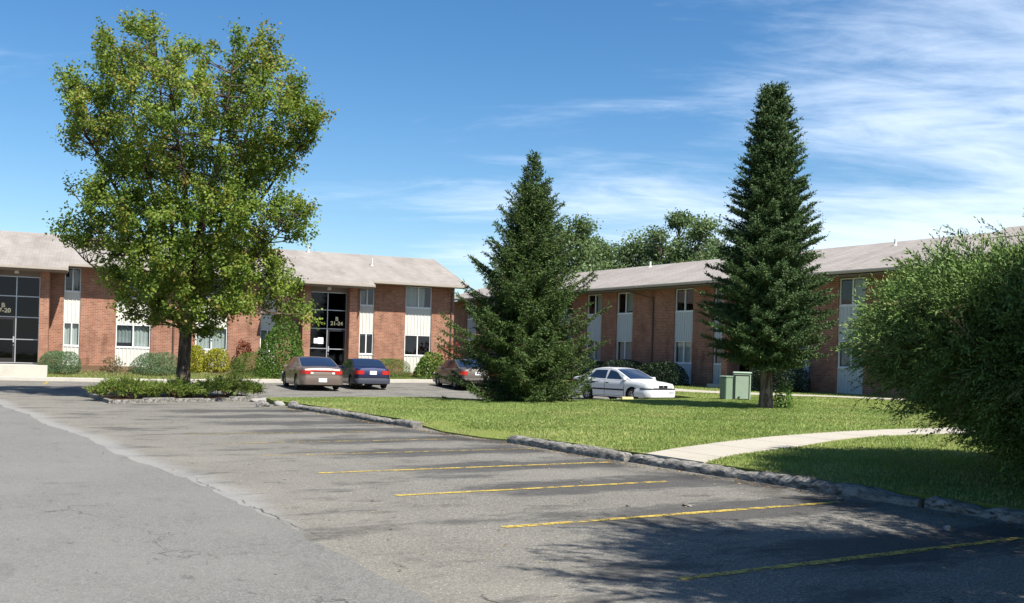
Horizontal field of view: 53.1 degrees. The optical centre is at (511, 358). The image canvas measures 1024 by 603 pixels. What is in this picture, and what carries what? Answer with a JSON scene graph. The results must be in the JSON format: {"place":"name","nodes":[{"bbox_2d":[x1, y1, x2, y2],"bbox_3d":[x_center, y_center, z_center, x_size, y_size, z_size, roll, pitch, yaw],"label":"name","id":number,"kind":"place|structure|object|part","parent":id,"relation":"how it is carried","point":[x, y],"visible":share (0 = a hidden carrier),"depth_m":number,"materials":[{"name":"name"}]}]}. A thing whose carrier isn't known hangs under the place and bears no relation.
{"place":"outdoors","nodes":[
{"label":"outdoors","id":0,"kind":"place"},
{"bbox_2d":[0,405,434,602],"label":"driveway","id":1,"kind":"structure","parent":0,"point":[74,508],"depth_m":8.82,"materials":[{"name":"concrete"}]},
{"bbox_2d":[0,376,434,382],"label":"sidewalk","id":2,"kind":"structure","parent":0,"point":[15,378],"depth_m":49.24,"materials":[{"name":"concrete"}]},
{"bbox_2d":[48,365,497,378],"bbox_3d":[-26.585,0.748,56.816,56.000,1.050,17.000,2,0,-22],"label":"planting bed","id":3,"kind":"object","parent":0,"point":[85,368],"visible":0.07,"depth_m":52.32,"materials":[{"name":"green plant"}]},
{"bbox_2d":[36,350,81,373],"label":"shrub","id":4,"kind":"object","parent":3,"relation":"on","point":[55,362],"visible":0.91,"depth_m":50.48,"materials":[{"name":"green plant"}]},
{"bbox_2d":[99,355,129,373],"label":"bush","id":5,"kind":"object","parent":3,"relation":"on","point":[115,364],"visible":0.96,"depth_m":51.72,"materials":[{"name":"beige plant"}]},
{"bbox_2d":[129,351,177,374],"bbox_3d":[-18.314,0.233,52.541,2.545,1.275,1.744,2,0,-22],"label":"shrub","id":6,"kind":"object","parent":3,"relation":"on","point":[159,358],"visible":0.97,"depth_m":52.21,"materials":[{"name":"green plant"}]},
{"bbox_2d":[191,345,207,371],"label":"shrub","id":7,"kind":"object","parent":3,"relation":"on","point":[198,353],"visible":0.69,"depth_m":53.51,"materials":[{"name":"yellow plant"}]},
{"bbox_2d":[202,347,230,371],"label":"shrub","id":8,"kind":"object","parent":3,"relation":"on","point":[210,356],"visible":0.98,"depth_m":53.95,"materials":[{"name":"yellow plant"}]},
{"bbox_2d":[23,369,432,378],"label":"grass","id":9,"kind":"structure","parent":3,"relation":"on","point":[136,375],"depth_m":51.84,"materials":[{"name":"green plant"}]},
{"bbox_2d":[0,230,467,376],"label":"apartment building","id":10,"kind":"structure","parent":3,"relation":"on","point":[54,296],"depth_m":55.81,"materials":[{"name":"red brick"}]},
{"bbox_2d":[0,317,14,361],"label":"door","id":11,"kind":"structure","parent":10,"relation":"in","point":[7,324],"depth_m":51.09,"materials":[{"name":"brown metal"}]},
{"bbox_2d":[63,322,79,346],"bbox_3d":[-22.656,-1.236,52.661,0.810,1.240,0.249,2,0,-22],"label":"window","id":12,"kind":"structure","parent":10,"relation":"in","point":[71,330],"depth_m":52.71,"materials":[{"name":"clear glass"}]},
{"bbox_2d":[64,268,80,292],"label":"window","id":13,"kind":"structure","parent":10,"relation":"in","point":[76,276],"depth_m":52.75,"materials":[{"name":"clear glass"}]},
{"bbox_2d":[115,324,150,348],"bbox_3d":[-19.910,-1.158,53.798,1.740,1.240,0.248,2,0,-23],"label":"window","id":14,"kind":"structure","parent":10,"relation":"in","point":[125,333],"depth_m":53.87,"materials":[{"name":"clear glass"}]},
{"bbox_2d":[195,327,226,350],"bbox_3d":[-16.254,-1.053,55.313,1.680,1.240,0.249,2,0,-23],"label":"window","id":15,"kind":"structure","parent":10,"relation":"in","point":[222,342],"depth_m":55.46,"materials":[{"name":"white glass"}]},
{"bbox_2d":[260,329,274,351],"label":"window","id":16,"kind":"structure","parent":10,"relation":"in","point":[263,332],"depth_m":56.44,"materials":[{"name":"white glass"}]},
{"bbox_2d":[327,329,344,364],"bbox_3d":[-9.869,-0.506,57.402,0.990,2.230,0.120,2,0,-22],"label":"door","id":17,"kind":"structure","parent":10,"relation":"in","point":[335,338],"depth_m":57.44,"materials":[{"name":"black glass"}]},
{"bbox_2d":[359,333,372,354],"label":"window","id":18,"kind":"structure","parent":10,"relation":"in","point":[360,334],"depth_m":58.50,"materials":[{"name":"white plastic"}]},
{"bbox_2d":[360,288,373,306],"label":"window","id":19,"kind":"structure","parent":10,"relation":"in","point":[363,292],"depth_m":58.56,"materials":[{"name":"grey glass"}]},
{"bbox_2d":[404,335,429,356],"bbox_3d":[-5.555,-0.749,59.747,1.620,1.240,0.248,2,0,-22],"label":"window","id":20,"kind":"structure","parent":10,"relation":"in","point":[405,335],"depth_m":59.67,"materials":[{"name":"black glass"}]},
{"bbox_2d":[405,286,431,308],"bbox_3d":[-5.476,-3.537,59.748,1.620,1.260,0.250,2,0,-22],"label":"window","id":21,"kind":"structure","parent":10,"relation":"in","point":[415,296],"depth_m":59.76,"materials":[{"name":"grey glass"}]},
{"bbox_2d":[235,339,251,370],"bbox_3d":[-14.450,-0.180,55.064,0.940,1.870,0.707,2,0,0],"label":"sapling","id":22,"kind":"object","parent":3,"relation":"on","point":[246,345],"visible":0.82,"depth_m":54.97,"materials":[{"name":"red plant"}]},
{"bbox_2d":[228,351,276,377],"bbox_3d":[-13.656,0.324,54.000,2.636,1.459,2.017,2,0,-23],"label":"shrub","id":23,"kind":"object","parent":3,"relation":"on","point":[240,368],"visible":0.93,"depth_m":53.62,"materials":[{"name":"green plant"}]},
{"bbox_2d":[253,318,303,377],"bbox_3d":[-12.304,-0.562,54.438,2.874,3.393,2.170,2,0,0],"label":"bush","id":24,"kind":"object","parent":3,"relation":"on","point":[274,348],"visible":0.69,"depth_m":54.07,"materials":[{"name":"green plant"}]},
{"bbox_2d":[379,358,411,377],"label":"hedge","id":25,"kind":"object","parent":3,"relation":"on","point":[388,362],"visible":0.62,"depth_m":56.60,"materials":[{"name":"green plant"}]},
{"bbox_2d":[413,351,445,378],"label":"bush","id":26,"kind":"object","parent":3,"relation":"on","point":[422,367],"visible":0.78,"depth_m":56.95,"materials":[{"name":"green plant"}]},
{"bbox_2d":[437,339,460,362],"bbox_3d":[-3.586,0.054,57.918,1.465,2.342,1.072,2,0,0],"label":"sapling","id":27,"kind":"object","parent":3,"relation":"on","point":[447,357],"visible":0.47,"depth_m":57.92,"materials":[{"name":"red plant"}]},
{"bbox_2d":[0,380,1023,602],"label":"parking lot","id":28,"kind":"structure","parent":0,"point":[605,546],"depth_m":11.17,"materials":[{"name":"grey asphalt"}]},
{"bbox_2d":[91,394,100,399],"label":"kerb","id":29,"kind":"structure","parent":28,"relation":"on","point":[93,396],"depth_m":32.92,"materials":[{"name":"grey concrete"}]},
{"bbox_2d":[97,396,105,400],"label":"kerb","id":30,"kind":"structure","parent":28,"relation":"on","point":[99,398],"depth_m":32.02,"materials":[{"name":"grey concrete"}]},
{"bbox_2d":[103,398,111,403],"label":"kerb","id":31,"kind":"structure","parent":28,"relation":"on","point":[107,400],"depth_m":30.75,"materials":[{"name":"grey concrete"}]},
{"bbox_2d":[111,399,143,403],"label":"kerb","id":32,"kind":"structure","parent":28,"relation":"on","point":[128,401],"depth_m":30.91,"materials":[{"name":"grey concrete"}]},
{"bbox_2d":[142,397,174,402],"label":"kerb","id":33,"kind":"structure","parent":28,"relation":"on","point":[159,400],"depth_m":31.82,"materials":[{"name":"grey concrete"}]},
{"bbox_2d":[98,394,246,399],"bbox_3d":[-10.945,1.429,34.050,5.484,0.300,4.934,2,0,-32],"label":"planting bed","id":34,"kind":"object","parent":28,"relation":"on","point":[116,397],"visible":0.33,"depth_m":34.01,"materials":[{"name":"soil"}]},
{"bbox_2d":[82,375,164,397],"bbox_3d":[-12.252,0.874,32.280,2.242,0.780,2.332,2,0,6],"label":"juniper shrub","id":35,"kind":"object","parent":34,"relation":"on","point":[127,385],"visible":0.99,"depth_m":31.80,"materials":[{"name":"green plant"}]},
{"bbox_2d":[137,375,214,397],"bbox_3d":[-10.998,0.924,33.395,2.148,0.816,2.685,2,0,34],"label":"juniper shrub","id":36,"kind":"object","parent":34,"relation":"on","point":[171,387],"visible":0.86,"depth_m":33.04,"materials":[{"name":"green plant"}]},
{"bbox_2d":[195,374,267,396],"bbox_3d":[-9.812,0.910,35.238,2.416,0.849,2.875,2,0,34],"label":"juniper shrub","id":37,"kind":"object","parent":34,"relation":"on","point":[234,383],"visible":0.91,"depth_m":34.84,"materials":[{"name":"green plant"}]},
{"bbox_2d":[175,398,203,401],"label":"kerb","id":38,"kind":"structure","parent":28,"relation":"on","point":[189,399],"depth_m":32.74,"materials":[{"name":"grey concrete"}]},
{"bbox_2d":[204,398,229,401],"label":"kerb","id":39,"kind":"structure","parent":28,"relation":"on","point":[216,399],"depth_m":33.66,"materials":[{"name":"grey concrete"}]},
{"bbox_2d":[229,396,256,400],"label":"kerb","id":40,"kind":"structure","parent":28,"relation":"on","point":[239,398],"depth_m":34.48,"materials":[{"name":"grey concrete"}]},
{"bbox_2d":[249,397,266,401],"bbox_3d":[-8.425,1.377,34.436,0.710,0.146,1.114,2,0,41],"label":"rock","id":41,"kind":"object","parent":28,"relation":"on","point":[256,399],"visible":0.56,"depth_m":34.06,"materials":[{"name":"grey stone"}]},
{"bbox_2d":[256,400,269,406],"bbox_3d":[-7.600,1.367,31.212,0.444,0.218,0.379,2,0,-32],"label":"rock","id":42,"kind":"object","parent":28,"relation":"on","point":[261,403],"visible":0.91,"depth_m":31.07,"materials":[{"name":"grey stone"}]},
{"bbox_2d":[273,401,284,405],"bbox_3d":[-7.250,1.398,31.901,0.405,0.172,0.301,2,0,8],"label":"rock","id":43,"kind":"object","parent":28,"relation":"on","point":[278,403],"visible":0.85,"depth_m":31.80,"materials":[{"name":"grey stone"}]},
{"bbox_2d":[281,356,342,389],"bbox_3d":[-9.218,0.625,46.942,2.115,1.464,5.277,2,0,-23],"label":"parked car","id":44,"kind":"object","parent":28,"relation":"on","point":[298,372],"visible":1,"depth_m":44.95,"materials":[{"name":"beige paint"}]},
{"bbox_3d":[-10.245,0.736,46.952,0.078,0.675,1.161,2,0,-23],"label":"door","id":45,"kind":"part","parent":44,"relation":"part of","materials":[{"name":"beige paint"}]},
{"bbox_3d":[-9.833,0.729,45.982,0.080,0.712,0.982,2,0,-23],"label":"door","id":46,"kind":"part","parent":44,"relation":"part of","materials":[{"name":"beige paint"}]},
{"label":"rear window","id":47,"kind":"part","parent":44,"relation":"part of","materials":[{"name":"blue glass"}]},
{"bbox_2d":[288,403,422,427],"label":"kerb","id":48,"kind":"structure","parent":28,"relation":"on","point":[378,419],"depth_m":26.57,"materials":[{"name":"grey concrete"}]},
{"bbox_2d":[338,358,389,388],"bbox_3d":[-7.172,0.680,48.850,1.923,1.384,4.400,2,0,-23],"label":"parked car","id":49,"kind":"object","parent":28,"relation":"on","point":[363,371],"visible":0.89,"depth_m":47.12,"materials":[{"name":"blue paint"}]},
{"bbox_3d":[-8.067,0.774,48.833,0.072,0.635,0.981,2,0,-23],"label":"door","id":50,"kind":"part","parent":49,"relation":"part of","materials":[{"name":"blue paint"}]},
{"bbox_3d":[-7.724,0.769,47.994,0.073,0.664,0.860,2,0,-23],"label":"door","id":51,"kind":"part","parent":49,"relation":"part of","materials":[{"name":"blue paint"}]},
{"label":"rear window","id":52,"kind":"part","parent":49,"relation":"part of","materials":[{"name":"blue glass"}]},
{"bbox_2d":[433,359,488,388],"bbox_3d":[-2.472,0.745,51.000,1.968,1.435,4.550,2,0,-23],"label":"parked car","id":53,"kind":"object","parent":28,"relation":"on","point":[459,368],"visible":0.42,"depth_m":49.74,"materials":[{"name":"beige paint"}]},
{"bbox_3d":[-3.405,0.848,50.980,0.074,0.665,1.011,2,0,-22],"label":"door","id":54,"kind":"part","parent":53,"relation":"part of","materials":[{"name":"beige paint"}]},
{"bbox_3d":[-3.041,0.843,50.127,0.062,0.697,0.876,2,0,-23],"label":"door","id":55,"kind":"part","parent":53,"relation":"part of","materials":[{"name":"beige paint"}]},
{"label":"side window","id":56,"kind":"part","parent":53,"relation":"part of","materials":[{"name":"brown glass"}]},
{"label":"rear window","id":57,"kind":"part","parent":53,"relation":"part of","materials":[{"name":"blue glass"}]},
{"bbox_2d":[18,406,1023,596],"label":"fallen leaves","id":58,"kind":"object","parent":28,"relation":"on","point":[608,461],"visible":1,"depth_m":15.01,"materials":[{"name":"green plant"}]},
{"bbox_2d":[507,435,631,461],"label":"kerb","id":59,"kind":"structure","parent":28,"relation":"on","point":[595,451],"depth_m":18.41,"materials":[{"name":"grey concrete"}]},
{"bbox_2d":[572,367,674,398],"bbox_3d":[4.693,1.097,43.747,1.955,1.435,4.768,2,0,-40],"label":"parked car","id":60,"kind":"object","parent":28,"relation":"on","point":[613,382],"visible":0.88,"depth_m":42.83,"materials":[{"name":"white paint"}]},
{"bbox_3d":[3.652,1.190,43.654,0.075,0.678,0.833,2,0,-40],"label":"door","id":61,"kind":"part","parent":60,"relation":"part of","materials":[{"name":"white paint"}]},
{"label":"side window","id":62,"kind":"part","parent":60,"relation":"part of","materials":[{"name":"blue glass"}]},
{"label":"door","id":63,"kind":"part","parent":60,"relation":"part of","materials":[{"name":"white paint"}]},
{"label":"side window","id":64,"kind":"part","parent":60,"relation":"part of","materials":[{"name":"blue glass"}]},
{"bbox_2d":[682,503,691,506],"bbox_3d":[2.060,1.724,12.051,0.066,0.036,0.150,2,0,-36],"label":"rock","id":65,"kind":"object","parent":28,"relation":"on","point":[687,504],"visible":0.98,"depth_m":12.02,"materials":[{"name":"grey stone"}]},
{"bbox_2d":[630,454,924,506],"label":"kerb","id":66,"kind":"structure","parent":28,"relation":"on","point":[852,490],"depth_m":14.30,"materials":[{"name":"grey concrete"}]},
{"bbox_2d":[943,525,951,529],"bbox_3d":[4.612,1.790,10.846,0.082,0.050,0.107,2,0,21],"label":"rock","id":67,"kind":"object","parent":28,"relation":"on","point":[947,527],"visible":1,"depth_m":10.82,"materials":[{"name":"grey stone"}]},
{"bbox_2d":[924,496,1023,524],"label":"kerb","id":68,"kind":"structure","parent":28,"relation":"on","point":[1005,514],"depth_m":11.94,"materials":[{"name":"grey concrete"}]},
{"bbox_2d":[0,0,1023,294],"label":"sky","id":69,"kind":"structure","parent":0,"point":[912,111],"materials":[{"name":"blue"}]},
{"bbox_2d":[267,380,1023,509],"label":"lawn","id":70,"kind":"structure","parent":0,"point":[503,435],"depth_m":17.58,"materials":[{"name":"plant"}]},
{"bbox_2d":[428,149,609,402],"bbox_3d":[0.378,-2.549,34.880,5.726,9.200,6.466,2,0,28],"label":"spruce tree","id":71,"kind":"object","parent":70,"relation":"on","point":[530,360],"visible":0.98,"depth_m":34.24,"materials":[{"name":"green plant"}]},
{"bbox_2d":[567,359,607,379],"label":"hedge","id":72,"kind":"object","parent":70,"relation":"on","point":[595,365],"visible":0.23,"depth_m":58.87,"materials":[{"name":"green plant"}]},
{"bbox_2d":[602,359,643,369],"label":"hedge","id":73,"kind":"object","parent":70,"relation":"on","point":[623,363],"visible":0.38,"depth_m":56.19,"materials":[{"name":"green plant"}]},
{"bbox_2d":[637,361,689,385],"bbox_3d":[7.894,0.814,53.903,1.743,1.437,3.684,2,0,-32],"label":"hedge","id":74,"kind":"object","parent":70,"relation":"on","point":[678,375],"visible":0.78,"depth_m":53.19,"materials":[{"name":"green plant"}]},
{"bbox_2d":[655,210,727,263],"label":"broadleaf tree","id":75,"kind":"object","parent":70,"relation":"on","point":[699,234],"visible":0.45,"depth_m":93.60,"materials":[{"name":"green plant"}]},
{"bbox_2d":[701,223,741,258],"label":"broadleaf tree","id":76,"kind":"object","parent":70,"relation":"on","point":[717,242],"visible":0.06,"depth_m":97.25,"materials":[{"name":"green plant"}]},
{"bbox_2d":[719,375,733,399],"bbox_3d":[7.991,1.142,38.000,0.440,1.010,0.460,2,0,-22],"label":"utility cabinet","id":77,"kind":"object","parent":70,"relation":"on","point":[726,387],"visible":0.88,"depth_m":37.81,"materials":[{"name":"green metal"}]},
{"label":"door","id":78,"kind":"part","parent":77,"relation":"part of","materials":[{"name":"green metal"}]},
{"bbox_2d":[453,226,1023,396],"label":"apartment building","id":79,"kind":"structure","parent":70,"relation":"on","point":[647,317],"depth_m":54.78,"materials":[{"name":"red brick"}]},
{"bbox_2d":[586,341,600,360],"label":"window","id":80,"kind":"structure","parent":79,"relation":"in","point":[593,343],"depth_m":61.97,"materials":[{"name":"grey glass"}]},
{"bbox_2d":[587,294,601,315],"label":"window","id":81,"kind":"structure","parent":79,"relation":"in","point":[599,295],"depth_m":61.91,"materials":[{"name":"grey glass"}]},
{"bbox_2d":[616,341,631,359],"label":"window","id":82,"kind":"structure","parent":79,"relation":"in","point":[625,346],"depth_m":59.47,"materials":[{"name":"grey glass"}]},
{"bbox_2d":[617,292,632,314],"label":"window","id":83,"kind":"structure","parent":79,"relation":"in","point":[629,296],"depth_m":59.37,"materials":[{"name":"clear glass"}]},
{"bbox_2d":[674,341,691,363],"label":"window","id":84,"kind":"structure","parent":79,"relation":"in","point":[684,347],"depth_m":55.09,"materials":[{"name":"clear glass"}]},
{"bbox_2d":[675,288,693,312],"bbox_3d":[9.375,-3.114,55.031,0.248,1.260,1.520,2,0,-32],"label":"window","id":85,"kind":"structure","parent":79,"relation":"in","point":[685,310],"depth_m":55.00,"materials":[{"name":"black glass"}]},
{"bbox_2d":[713,342,721,364],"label":"window","id":86,"kind":"structure","parent":79,"relation":"in","point":[718,357],"depth_m":52.93,"materials":[{"name":"clear glass"}]},
{"bbox_2d":[799,344,808,367],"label":"window","id":87,"kind":"structure","parent":79,"relation":"in","point":[801,344],"depth_m":47.89,"materials":[{"name":"clear glass"}]},
{"bbox_2d":[837,341,862,368],"bbox_3d":[15.140,-0.159,45.515,0.247,1.240,1.490,2,0,-32],"label":"window","id":88,"kind":"structure","parent":79,"relation":"in","point":[844,357],"depth_m":45.96,"materials":[{"name":"clear glass"}]},
{"bbox_2d":[839,277,865,306],"bbox_3d":[15.220,-2.948,45.515,0.248,1.260,1.490,2,0,-32],"label":"window","id":89,"kind":"structure","parent":79,"relation":"in","point":[856,281],"depth_m":45.46,"materials":[{"name":"clear glass"}]},
{"bbox_2d":[732,372,751,399],"bbox_3d":[8.521,1.073,37.985,0.660,1.160,0.570,2,0,8],"label":"utility cabinet","id":90,"kind":"object","parent":70,"relation":"on","point":[742,386],"visible":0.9,"depth_m":37.73,"materials":[{"name":"green metal"}]},
{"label":"door","id":91,"kind":"part","parent":90,"relation":"part of","materials":[{"name":"green metal"}]},
{"bbox_2d":[693,81,840,408],"bbox_3d":[8.087,-3.512,32.337,4.667,10.544,4.392,2,0,0],"label":"fir tree","id":92,"kind":"object","parent":70,"relation":"on","point":[770,317],"visible":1,"depth_m":31.61,"materials":[{"name":"green plant"}]},
{"bbox_2d":[751,366,810,392],"bbox_3d":[12.284,0.861,46.966,2.030,1.586,2.874,2,0,-32],"label":"hedge","id":93,"kind":"object","parent":70,"relation":"on","point":[796,387],"visible":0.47,"depth_m":46.15,"materials":[{"name":"green plant"}]},
{"bbox_2d":[773,380,793,408],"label":"weed","id":94,"kind":"object","parent":70,"relation":"on","point":[782,404],"visible":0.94,"depth_m":32.29,"materials":[{"name":"green plant"}]},
{"bbox_2d":[674,388,901,399],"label":"footpath","id":95,"kind":"structure","parent":70,"relation":"on","point":[698,391],"depth_m":43.87,"materials":[{"name":"concrete"}]},
{"bbox_2d":[645,427,963,462],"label":"footpath","id":96,"kind":"structure","parent":70,"relation":"on","point":[703,453],"depth_m":19.47,"materials":[{"name":"concrete"}]},
{"bbox_2d":[830,214,1023,483],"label":"juniper shrub","id":97,"kind":"object","parent":70,"relation":"on","point":[946,342],"visible":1,"depth_m":13.38,"materials":[{"name":"green plant"}]},
{"label":"ground","id":98,"kind":"structure","parent":0,"visible":0},
{"bbox_2d":[42,6,338,396],"bbox_3d":[-10.684,-5.099,34.227,8.479,13.245,8.674,2,0,-42],"label":"maple tree","id":99,"kind":"object","parent":98,"relation":"on","point":[181,275],"visible":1,"depth_m":32.97,"materials":[{"name":"green plant"}]},
{"bbox_2d":[549,213,608,272],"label":"broadleaf tree","id":100,"kind":"object","parent":98,"relation":"on","point":[583,256],"visible":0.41,"depth_m":91.36,"materials":[{"name":"green plant"}]},
{"bbox_2d":[566,235,630,270],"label":"broadleaf tree","id":101,"kind":"object","parent":98,"relation":"on","point":[607,250],"visible":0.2,"depth_m":99.37,"materials":[{"name":"green plant"}]},
{"bbox_2d":[610,238,632,266],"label":"broadleaf tree","id":102,"kind":"object","parent":98,"relation":"on","point":[615,245],"depth_m":107.31,"materials":[{"name":"green plant"}]},
{"bbox_2d":[608,225,672,268],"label":"broadleaf tree","id":103,"kind":"object","parent":98,"relation":"on","point":[633,249],"visible":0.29,"depth_m":99.10,"materials":[{"name":"green plant"}]},
{"bbox_2d":[633,225,693,266],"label":"broadleaf tree","id":104,"kind":"object","parent":98,"relation":"on","point":[653,235],"visible":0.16,"depth_m":95.61,"materials":[{"name":"green plant"}]},
{"bbox_2d":[655,207,701,264],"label":"broadleaf tree","id":105,"kind":"object","parent":98,"relation":"on","point":[675,221],"visible":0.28,"depth_m":97.33,"materials":[{"name":"green plant"}]}
]}

